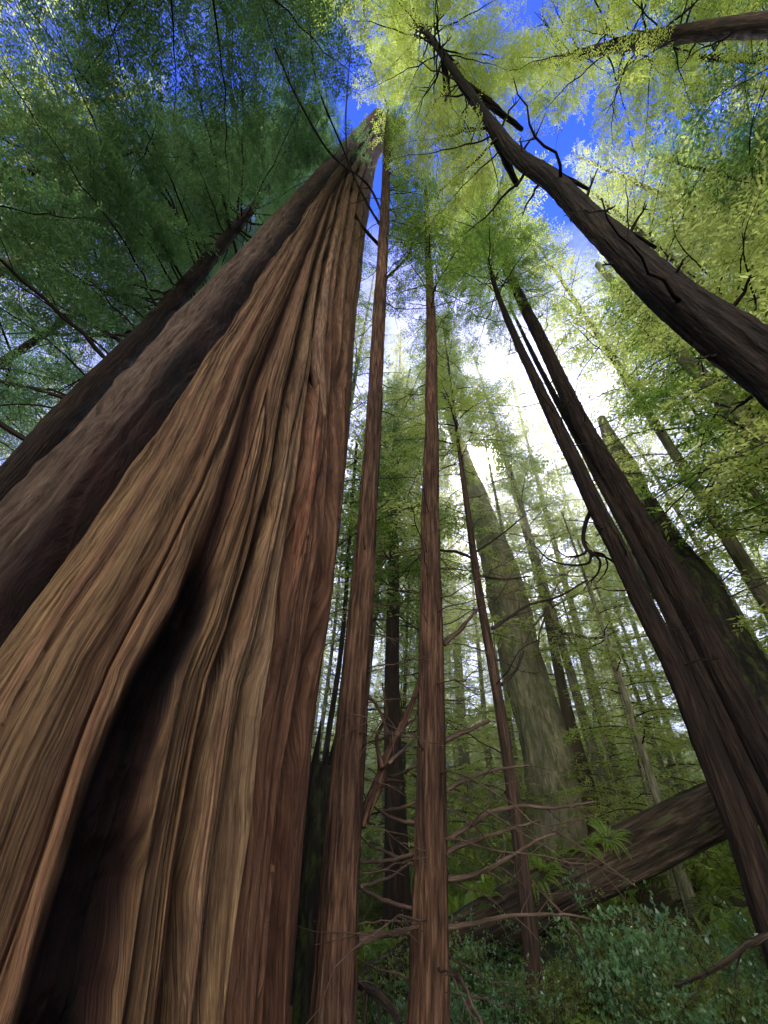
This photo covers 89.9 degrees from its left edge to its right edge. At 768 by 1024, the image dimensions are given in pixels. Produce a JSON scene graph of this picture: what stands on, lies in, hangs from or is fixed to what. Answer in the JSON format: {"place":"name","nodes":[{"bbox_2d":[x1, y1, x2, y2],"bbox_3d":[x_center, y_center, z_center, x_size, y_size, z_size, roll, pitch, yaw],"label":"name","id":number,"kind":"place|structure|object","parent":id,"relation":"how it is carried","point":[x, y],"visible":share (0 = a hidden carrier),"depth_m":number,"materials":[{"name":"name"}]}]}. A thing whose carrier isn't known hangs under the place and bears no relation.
{"place":"outdoors","nodes":[
{"label":"outdoors","id":0,"kind":"place"},
{"bbox_2d":[0,0,767,732],"label":"sky","id":1,"kind":"structure","parent":0,"point":[566,140],"materials":[{"name":"blue"}]},
{"bbox_2d":[314,728,749,1023],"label":"ground","id":2,"kind":"structure","parent":0,"point":[672,905],"depth_m":6.88,"materials":[{"name":"green plant"}]},
{"bbox_2d":[0,17,166,220],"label":"conifer tree","id":3,"kind":"object","parent":2,"relation":"on","point":[62,68],"visible":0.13,"depth_m":12.43,"materials":[{"name":"green plant"}]},
{"bbox_2d":[0,112,201,462],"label":"conifer tree","id":4,"kind":"object","parent":2,"relation":"on","point":[8,359],"visible":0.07,"depth_m":10.24,"materials":[{"name":"green plant"}]},
{"bbox_2d":[0,269,217,463],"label":"conifer tree","id":5,"kind":"object","parent":2,"relation":"on","point":[28,376],"visible":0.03,"depth_m":14.97,"materials":[{"name":"green plant"}]},
{"bbox_2d":[0,0,226,350],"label":"conifer tree","id":6,"kind":"object","parent":2,"relation":"on","point":[48,236],"visible":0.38,"depth_m":9.07,"materials":[{"name":"green plant"}]},
{"bbox_2d":[0,0,253,339],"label":"conifer tree","id":7,"kind":"object","parent":2,"relation":"on","point":[13,128],"visible":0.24,"depth_m":9.57,"materials":[{"name":"green plant"}]},
{"bbox_2d":[0,0,266,143],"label":"conifer tree","id":8,"kind":"object","parent":2,"relation":"on","point":[79,16],"visible":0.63,"depth_m":8.39,"materials":[{"name":"green plant"}]},
{"bbox_2d":[0,0,387,500],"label":"hemlock tree","id":9,"kind":"object","parent":2,"relation":"on","point":[74,406],"visible":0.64,"depth_m":8.89,"materials":[{"name":"green plant"}]},
{"bbox_2d":[0,108,404,1023],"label":"dead redwood","id":10,"kind":"object","parent":2,"relation":"on","point":[170,514],"visible":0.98,"depth_m":2.49,"materials":[{"name":"brown wood"}]},
{"bbox_2d":[46,0,375,215],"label":"conifer tree","id":11,"kind":"object","parent":2,"relation":"on","point":[275,16],"visible":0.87,"depth_m":8.97,"materials":[{"name":"green plant"}]},
{"bbox_2d":[157,200,367,382],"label":"conifer tree","id":12,"kind":"object","parent":2,"relation":"on","point":[220,266],"depth_m":12.40,"materials":[{"name":"green plant"}]},
{"bbox_2d":[291,720,334,1023],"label":"rotten stump","id":13,"kind":"object","parent":2,"relation":"on","point":[316,808],"visible":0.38,"depth_m":4.81,"materials":[{"name":"brown wood"}]},
{"bbox_2d":[322,443,357,760],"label":"hemlock tree","id":14,"kind":"object","parent":2,"relation":"on","point":[334,692],"visible":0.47,"depth_m":9.63,"materials":[{"name":"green plant"}]},
{"bbox_2d":[312,538,383,860],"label":"young conifer","id":15,"kind":"object","parent":2,"relation":"on","point":[326,694],"visible":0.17,"depth_m":11.44,"materials":[{"name":"green plant"}]},
{"bbox_2d":[311,539,414,838],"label":"young conifer","id":16,"kind":"object","parent":2,"relation":"on","point":[366,792],"visible":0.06,"depth_m":12.58,"materials":[{"name":"green plant"}]},
{"bbox_2d":[293,0,445,48],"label":"conifer tree","id":17,"kind":"object","parent":2,"relation":"on","point":[347,10],"visible":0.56,"depth_m":10.40,"materials":[{"name":"green plant"}]},
{"bbox_2d":[274,5,472,1023],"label":"redwood tree","id":18,"kind":"object","parent":2,"relation":"on","point":[349,812],"visible":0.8,"depth_m":3.62,"materials":[{"name":"red plant"}]},
{"bbox_2d":[357,977,400,1023],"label":"fallen branch","id":19,"kind":"object","parent":2,"relation":"on","point":[377,995],"visible":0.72,"depth_m":2.66,"materials":[{"name":"brown wood"}]},
{"bbox_2d":[357,930,407,1023],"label":"leafy shrub","id":20,"kind":"object","parent":2,"relation":"on","point":[376,965],"visible":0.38,"depth_m":4.07,"materials":[{"name":"green plant"}]},
{"bbox_2d":[358,877,410,931],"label":"leafy shrub","id":21,"kind":"object","parent":2,"relation":"on","point":[372,912],"visible":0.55,"depth_m":7.17,"materials":[{"name":"green plant"}]},
{"bbox_2d":[326,266,453,643],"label":"conifer tree","id":22,"kind":"object","parent":2,"relation":"on","point":[359,351],"visible":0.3,"depth_m":13.34,"materials":[{"name":"green plant"}]},
{"bbox_2d":[325,334,466,654],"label":"conifer tree","id":23,"kind":"object","parent":2,"relation":"on","point":[402,502],"visible":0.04,"depth_m":22.17,"materials":[{"name":"green plant"}]},
{"bbox_2d":[323,364,472,852],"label":"conifer tree","id":24,"kind":"object","parent":2,"relation":"on","point":[381,638],"visible":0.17,"depth_m":12.63,"materials":[{"name":"green plant"}]},
{"bbox_2d":[330,318,482,874],"bbox_3d":[1.339,-3.083,21.500,8.878,35.867,8.954,27,-46,-26],"label":"conifer tree","id":25,"kind":"object","parent":2,"relation":"on","point":[404,369],"visible":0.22,"depth_m":17.14,"materials":[{"name":"green plant"}]},
{"bbox_2d":[334,376,506,949],"bbox_3d":[0.047,-0.084,13.950,6.935,21.105,6.350,26,-44,-22],"label":"hemlock tree","id":26,"kind":"object","parent":2,"relation":"on","point":[397,888],"visible":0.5,"depth_m":10.91,"materials":[{"name":"green plant"}]},
{"bbox_2d":[376,382,493,815],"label":"conifer tree","id":27,"kind":"object","parent":2,"relation":"on","point":[413,761],"visible":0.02,"depth_m":24.11,"materials":[{"name":"green plant"}]},
{"bbox_2d":[361,595,512,875],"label":"young conifer","id":28,"kind":"object","parent":2,"relation":"on","point":[460,853],"visible":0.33,"depth_m":9.29,"materials":[{"name":"green plant"}]},
{"bbox_2d":[364,522,511,801],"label":"young conifer","id":29,"kind":"object","parent":2,"relation":"on","point":[475,710],"visible":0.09,"depth_m":15.14,"materials":[{"name":"green plant"}]},
{"bbox_2d":[382,914,495,1013],"bbox_3d":[0.589,5.224,4.379,1.217,0.950,1.120,9,-40,-4],"label":"leafy shrub","id":30,"kind":"object","parent":2,"relation":"on","point":[450,942],"visible":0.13,"depth_m":4.37,"materials":[{"name":"green plant"}]},
{"bbox_2d":[368,530,511,848],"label":"conifer tree","id":31,"kind":"object","parent":2,"relation":"on","point":[462,703],"visible":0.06,"depth_m":16.36,"materials":[{"name":"green plant"}]},
{"bbox_2d":[337,393,544,818],"bbox_3d":[1.793,1.603,18.930,7.724,25.694,8.720,2,-40,4],"label":"conifer tree","id":32,"kind":"object","parent":2,"relation":"on","point":[490,620],"visible":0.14,"depth_m":14.56,"materials":[{"name":"green plant"}]},
{"bbox_2d":[377,910,507,1004],"bbox_3d":[0.531,5.092,4.274,1.331,0.996,1.391,16,-26,-21],"label":"leafy shrub","id":33,"kind":"object","parent":2,"relation":"on","point":[449,961],"visible":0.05,"depth_m":4.20,"materials":[{"name":"green plant"}]},
{"bbox_2d":[364,533,536,844],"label":"young conifer","id":34,"kind":"object","parent":2,"relation":"on","point":[457,770],"visible":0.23,"depth_m":11.77,"materials":[{"name":"green plant"}]},
{"bbox_2d":[395,985,516,1023],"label":"leafy shrub","id":35,"kind":"object","parent":2,"relation":"on","point":[483,1013],"visible":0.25,"depth_m":3.34,"materials":[{"name":"green plant"}]},
{"bbox_2d":[406,573,523,792],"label":"young conifer","id":36,"kind":"object","parent":2,"relation":"on","point":[467,670],"visible":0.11,"depth_m":19.79,"materials":[{"name":"green plant"}]},
{"bbox_2d":[441,513,496,855],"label":"hemlock tree","id":37,"kind":"object","parent":2,"relation":"on","point":[465,759],"visible":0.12,"depth_m":17.68,"materials":[{"name":"green plant"}]},
{"bbox_2d":[449,927,489,1002],"bbox_3d":[0.801,5.301,4.421,0.913,0.753,1.054,-27,-50,32],"label":"leafy shrub","id":38,"kind":"object","parent":2,"relation":"on","point":[474,953],"visible":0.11,"depth_m":4.42,"materials":[{"name":"green plant"}]},
{"bbox_2d":[297,165,651,1023],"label":"redwood tree","id":39,"kind":"object","parent":2,"relation":"on","point":[429,987],"visible":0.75,"depth_m":3.93,"materials":[{"name":"red plant"}]},
{"bbox_2d":[456,840,503,888],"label":"leafy shrub","id":40,"kind":"object","parent":2,"relation":"on","point":[479,877],"visible":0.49,"depth_m":9.00,"materials":[{"name":"green plant"}]},
{"bbox_2d":[444,540,519,830],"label":"conifer tree","id":41,"kind":"object","parent":2,"relation":"on","point":[482,697],"visible":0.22,"depth_m":17.67,"materials":[{"name":"green plant"}]},
{"bbox_2d":[449,952,518,1023],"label":"fallen branch","id":42,"kind":"object","parent":2,"relation":"on","point":[458,977],"visible":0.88,"depth_m":2.98,"materials":[{"name":"brown wood"}]},
{"bbox_2d":[384,307,587,1017],"bbox_3d":[1.694,-1.100,8.818,3.256,16.506,3.236,33,-48,-29],"label":"sapling tree","id":43,"kind":"object","parent":2,"relation":"on","point":[531,944],"visible":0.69,"depth_m":7.60,"materials":[{"name":"plant"}]},
{"bbox_2d":[386,303,587,856],"bbox_3d":[3.423,-2.380,20.412,9.508,30.905,9.322,-22,-47,29],"label":"old mossy tree","id":44,"kind":"object","parent":2,"relation":"on","point":[539,719],"visible":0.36,"depth_m":13.80,"materials":[{"name":"green plant"}]},
{"bbox_2d":[469,582,524,826],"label":"conifer tree","id":45,"kind":"object","parent":2,"relation":"on","point":[505,694],"visible":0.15,"depth_m":16.54,"materials":[{"name":"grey plant"}]},
{"bbox_2d":[457,897,548,986],"bbox_3d":[1.546,5.530,4.910,1.181,0.855,1.336,1,-40,5],"label":"leafy shrub","id":46,"kind":"object","parent":2,"relation":"on","point":[514,958],"visible":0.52,"depth_m":4.83,"materials":[{"name":"green plant"}]},
{"bbox_2d":[449,958,566,1023],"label":"leafy shrub","id":47,"kind":"object","parent":2,"relation":"on","point":[459,1000],"visible":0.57,"depth_m":3.38,"materials":[{"name":"green plant"}]},
{"bbox_2d":[449,612,566,835],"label":"young conifer","id":48,"kind":"object","parent":2,"relation":"on","point":[482,758],"visible":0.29,"depth_m":13.78,"materials":[{"name":"green plant"}]},
{"bbox_2d":[467,931,600,1023],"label":"leafy shrub","id":49,"kind":"object","parent":2,"relation":"on","point":[517,1002],"visible":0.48,"depth_m":3.59,"materials":[{"name":"green plant"}]},
{"bbox_2d":[444,341,628,825],"bbox_3d":[6.740,-1.346,20.184,7.576,30.349,7.512,31,-50,-29],"label":"conifer tree","id":50,"kind":"object","parent":2,"relation":"on","point":[571,676],"visible":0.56,"depth_m":16.52,"materials":[{"name":"green plant"}]},
{"bbox_2d":[315,733,767,978],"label":"ground cover","id":51,"kind":"object","parent":2,"relation":"on","point":[458,902],"visible":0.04,"depth_m":7.70,"materials":[{"name":"green plant"}]},
{"bbox_2d":[473,935,609,1023],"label":"leafy shrub","id":52,"kind":"object","parent":2,"relation":"on","point":[554,1011],"visible":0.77,"depth_m":3.36,"materials":[{"name":"green plant"}]},
{"bbox_2d":[460,430,625,836],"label":"hemlock tree","id":53,"kind":"object","parent":2,"relation":"on","point":[566,708],"visible":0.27,"depth_m":14.20,"materials":[{"name":"green plant"}]},
{"bbox_2d":[332,0,767,412],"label":"leaning tree","id":54,"kind":"object","parent":2,"relation":"on","point":[729,340],"visible":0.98,"depth_m":9.04,"materials":[{"name":"green plant"}]},
{"bbox_2d":[460,438,652,815],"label":"conifer tree","id":55,"kind":"object","parent":2,"relation":"on","point":[497,503],"visible":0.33,"depth_m":15.90,"materials":[{"name":"green plant"}]},
{"bbox_2d":[478,343,636,817],"bbox_3d":[9.205,-1.812,23.291,8.751,34.486,7.758,-1,-41,7],"label":"conifer tree","id":56,"kind":"object","parent":2,"relation":"on","point":[527,430],"visible":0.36,"depth_m":21.53,"materials":[{"name":"green plant"}]},
{"bbox_2d":[362,781,757,1000],"bbox_3d":[3.009,5.135,5.540,6.440,3.162,0.702,2,-40,4],"label":"fallen log","id":57,"kind":"object","parent":2,"relation":"on","point":[674,831],"visible":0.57,"depth_m":5.35,"materials":[{"name":"brown wood"}]},
{"bbox_2d":[463,874,504,899],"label":"sword fern","id":58,"kind":"object","parent":57,"relation":"on","point":[487,887],"visible":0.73,"depth_m":5.29,"materials":[{"name":"green plant"}]},
{"bbox_2d":[515,851,566,907],"bbox_3d":[2.192,5.100,5.386,0.865,0.238,0.860,-28,-20,33],"label":"sword fern","id":59,"kind":"object","parent":57,"relation":"on","point":[534,859],"visible":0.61,"depth_m":5.24,"materials":[{"name":"green plant"}]},
{"bbox_2d":[586,816,632,859],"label":"sword fern","id":60,"kind":"object","parent":57,"relation":"on","point":[601,830],"visible":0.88,"depth_m":5.60,"materials":[{"name":"green plant"}]},
{"bbox_2d":[508,920,619,1023],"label":"leafy shrub","id":61,"kind":"object","parent":2,"relation":"on","point":[586,1003],"visible":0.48,"depth_m":3.69,"materials":[{"name":"green plant"}]},
{"bbox_2d":[404,112,767,793],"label":"leaning tree","id":62,"kind":"object","parent":2,"relation":"on","point":[745,713],"visible":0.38,"depth_m":7.23,"materials":[{"name":"brown plant"}]},
{"bbox_2d":[538,907,643,1020],"bbox_3d":[2.136,4.790,4.029,1.119,0.833,0.982,14,-41,-10],"label":"leafy shrub","id":63,"kind":"object","parent":2,"relation":"on","point":[576,953],"visible":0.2,"depth_m":4.05,"materials":[{"name":"green plant"}]},
{"bbox_2d":[533,401,661,786],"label":"conifer tree","id":64,"kind":"object","parent":2,"relation":"on","point":[566,559],"visible":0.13,"depth_m":28.43,"materials":[{"name":"green plant"}]},
{"bbox_2d":[514,578,680,807],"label":"young conifer","id":65,"kind":"object","parent":2,"relation":"on","point":[616,769],"visible":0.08,"depth_m":14.68,"materials":[{"name":"green plant"}]},
{"bbox_2d":[436,179,767,968],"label":"leaning tree","id":66,"kind":"object","parent":2,"relation":"on","point":[740,829],"visible":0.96,"depth_m":6.42,"materials":[{"name":"brown plant"}]},
{"bbox_2d":[553,904,654,988],"bbox_3d":[2.518,4.832,4.173,0.948,0.843,1.018,14,-41,-10],"label":"leafy shrub","id":67,"kind":"object","parent":2,"relation":"on","point":[618,937],"visible":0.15,"depth_m":4.16,"materials":[{"name":"green plant"}]},
{"bbox_2d":[557,607,681,792],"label":"young conifer","id":68,"kind":"object","parent":2,"relation":"on","point":[602,756],"visible":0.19,"depth_m":15.69,"materials":[{"name":"green plant"}]},
{"bbox_2d":[489,0,767,169],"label":"leaning tree","id":69,"kind":"object","parent":2,"relation":"on","point":[747,27],"visible":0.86,"depth_m":10.13,"materials":[{"name":"green plant"}]},
{"bbox_2d":[547,868,711,1023],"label":"leafy shrub","id":70,"kind":"object","parent":2,"relation":"on","point":[621,973],"visible":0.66,"depth_m":3.50,"materials":[{"name":"green plant"}]},
{"bbox_2d":[567,430,691,788],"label":"conifer tree","id":71,"kind":"object","parent":2,"relation":"on","point":[647,664],"visible":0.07,"depth_m":19.83,"materials":[{"name":"green plant"}]},
{"bbox_2d":[559,534,705,796],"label":"young conifer","id":72,"kind":"object","parent":2,"relation":"on","point":[661,762],"visible":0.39,"depth_m":12.93,"materials":[{"name":"green plant"}]},
{"bbox_2d":[546,584,723,843],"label":"young conifer","id":73,"kind":"object","parent":2,"relation":"on","point":[606,752],"visible":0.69,"depth_m":10.87,"materials":[{"name":"green plant"}]},
{"bbox_2d":[511,306,767,845],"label":"leaning tree","id":74,"kind":"object","parent":2,"relation":"on","point":[755,792],"visible":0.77,"depth_m":5.55,"materials":[{"name":"brown plant"}]},
{"bbox_2d":[574,524,704,792],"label":"young conifer","id":75,"kind":"object","parent":2,"relation":"on","point":[681,788],"visible":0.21,"depth_m":15.56,"materials":[{"name":"green plant"}]},
{"bbox_2d":[515,220,767,618],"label":"conifer tree","id":76,"kind":"object","parent":2,"relation":"on","point":[738,555],"visible":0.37,"depth_m":14.01,"materials":[{"name":"green plant"}]},
{"bbox_2d":[548,510,735,918],"bbox_3d":[5.320,3.349,9.188,3.247,9.463,2.846,27,-45,-23],"label":"conifer tree","id":77,"kind":"object","parent":2,"relation":"on","point":[682,874],"visible":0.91,"depth_m":8.35,"materials":[{"name":"green plant"}]},
{"bbox_2d":[569,932,716,1023],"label":"leafy shrub","id":78,"kind":"object","parent":2,"relation":"on","point":[642,1009],"visible":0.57,"depth_m":3.10,"materials":[{"name":"green plant"}]},
{"bbox_2d":[572,588,719,899],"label":"young conifer","id":79,"kind":"object","parent":2,"relation":"on","point":[610,811],"visible":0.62,"depth_m":8.77,"materials":[{"name":"green plant"}]},
{"bbox_2d":[566,864,744,1011],"bbox_3d":[2.857,4.540,4.088,1.646,1.158,1.574,-19,-48,24],"label":"leafy shrub","id":80,"kind":"object","parent":2,"relation":"on","point":[680,939],"visible":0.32,"depth_m":4.02,"materials":[{"name":"green plant"}]},
{"bbox_2d":[562,53,767,442],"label":"conifer tree","id":81,"kind":"object","parent":2,"relation":"on","point":[613,173],"visible":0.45,"depth_m":12.15,"materials":[{"name":"green plant"}]},
{"bbox_2d":[582,458,757,797],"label":"conifer tree","id":82,"kind":"object","parent":2,"relation":"on","point":[651,677],"visible":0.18,"depth_m":12.87,"materials":[{"name":"green plant"}]},
{"bbox_2d":[573,140,767,529],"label":"conifer tree","id":83,"kind":"object","parent":2,"relation":"on","point":[722,244],"visible":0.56,"depth_m":8.81,"materials":[{"name":"green plant"}]},
{"bbox_2d":[579,175,767,547],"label":"conifer tree","id":84,"kind":"object","parent":2,"relation":"on","point":[762,296],"visible":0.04,"depth_m":14.54,"materials":[{"name":"green plant"}]},
{"bbox_2d":[581,251,767,549],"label":"hemlock tree","id":85,"kind":"object","parent":2,"relation":"on","point":[689,366],"visible":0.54,"depth_m":9.89,"materials":[{"name":"green plant"}]},
{"bbox_2d":[594,0,767,106],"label":"conifer tree","id":86,"kind":"object","parent":2,"relation":"on","point":[743,7],"visible":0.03,"depth_m":11.92,"materials":[{"name":"green plant"}]},
{"bbox_2d":[595,320,767,633],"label":"conifer tree","id":87,"kind":"object","parent":2,"relation":"on","point":[692,497],"visible":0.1,"depth_m":18.88,"materials":[{"name":"green plant"}]},
{"bbox_2d":[597,415,767,717],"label":"broken snag","id":88,"kind":"object","parent":2,"relation":"on","point":[748,657],"visible":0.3,"depth_m":9.21,"materials":[{"name":"brown wood"}]},
{"bbox_2d":[601,269,767,575],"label":"conifer tree","id":89,"kind":"object","parent":2,"relation":"on","point":[665,458],"visible":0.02,"depth_m":16.24,"materials":[{"name":"green plant"}]},
{"bbox_2d":[605,0,767,220],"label":"hemlock tree","id":90,"kind":"object","parent":2,"relation":"on","point":[745,142],"visible":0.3,"depth_m":10.31,"materials":[{"name":"green plant"}]},
{"bbox_2d":[623,423,767,658],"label":"conifer tree","id":91,"kind":"object","parent":2,"relation":"on","point":[738,609],"visible":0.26,"depth_m":13.02,"materials":[{"name":"green plant"}]},
{"bbox_2d":[635,115,767,303],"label":"hemlock tree","id":92,"kind":"object","parent":2,"relation":"on","point":[746,167],"visible":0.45,"depth_m":11.10,"materials":[{"name":"green plant"}]},
{"bbox_2d":[658,886,745,913],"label":"sword fern","id":93,"kind":"object","parent":2,"relation":"on","point":[714,899],"visible":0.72,"depth_m":6.58,"materials":[{"name":"green plant"}]},
{"bbox_2d":[638,928,767,1023],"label":"leafy shrub","id":94,"kind":"object","parent":2,"relation":"on","point":[701,997],"visible":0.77,"depth_m":2.92,"materials":[{"name":"green plant"}]},
{"bbox_2d":[638,103,767,318],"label":"conifer tree","id":95,"kind":"object","parent":2,"relation":"on","point":[679,134],"visible":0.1,"depth_m":19.44,"materials":[{"name":"green plant"}]},
{"bbox_2d":[640,962,767,1023],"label":"leafy shrub","id":96,"kind":"object","parent":2,"relation":"on","point":[707,1013],"visible":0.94,"depth_m":2.67,"materials":[{"name":"green plant"}]},
{"bbox_2d":[660,373,767,653],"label":"conifer tree","id":97,"kind":"object","parent":2,"relation":"on","point":[744,528],"visible":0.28,"depth_m":9.85,"materials":[{"name":"green plant"}]},
{"bbox_2d":[677,897,750,927],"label":"sword fern","id":98,"kind":"object","parent":2,"relation":"on","point":[745,910],"visible":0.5,"depth_m":5.72,"materials":[{"name":"green plant"}]},
{"bbox_2d":[667,915,767,1023],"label":"leafy shrub","id":99,"kind":"object","parent":2,"relation":"on","point":[752,1001],"visible":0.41,"depth_m":3.08,"materials":[{"name":"green plant"}]},
{"bbox_2d":[672,922,767,1023],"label":"leafy shrub","id":100,"kind":"object","parent":2,"relation":"on","point":[740,967],"visible":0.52,"depth_m":3.34,"materials":[{"name":"green plant"}]},
{"bbox_2d":[674,931,767,1021],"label":"fallen branch","id":101,"kind":"object","parent":2,"relation":"on","point":[756,940],"visible":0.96,"depth_m":2.79,"materials":[{"name":"brown wood"}]},
{"bbox_2d":[681,50,767,151],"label":"conifer tree","id":102,"kind":"object","parent":2,"relation":"on","point":[736,104],"visible":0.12,"depth_m":16.88,"materials":[{"name":"green plant"}]},
{"bbox_2d":[710,901,760,957],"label":"leafy shrub","id":103,"kind":"object","parent":2,"relation":"on","point":[743,919],"visible":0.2,"depth_m":4.49,"materials":[{"name":"green plant"}]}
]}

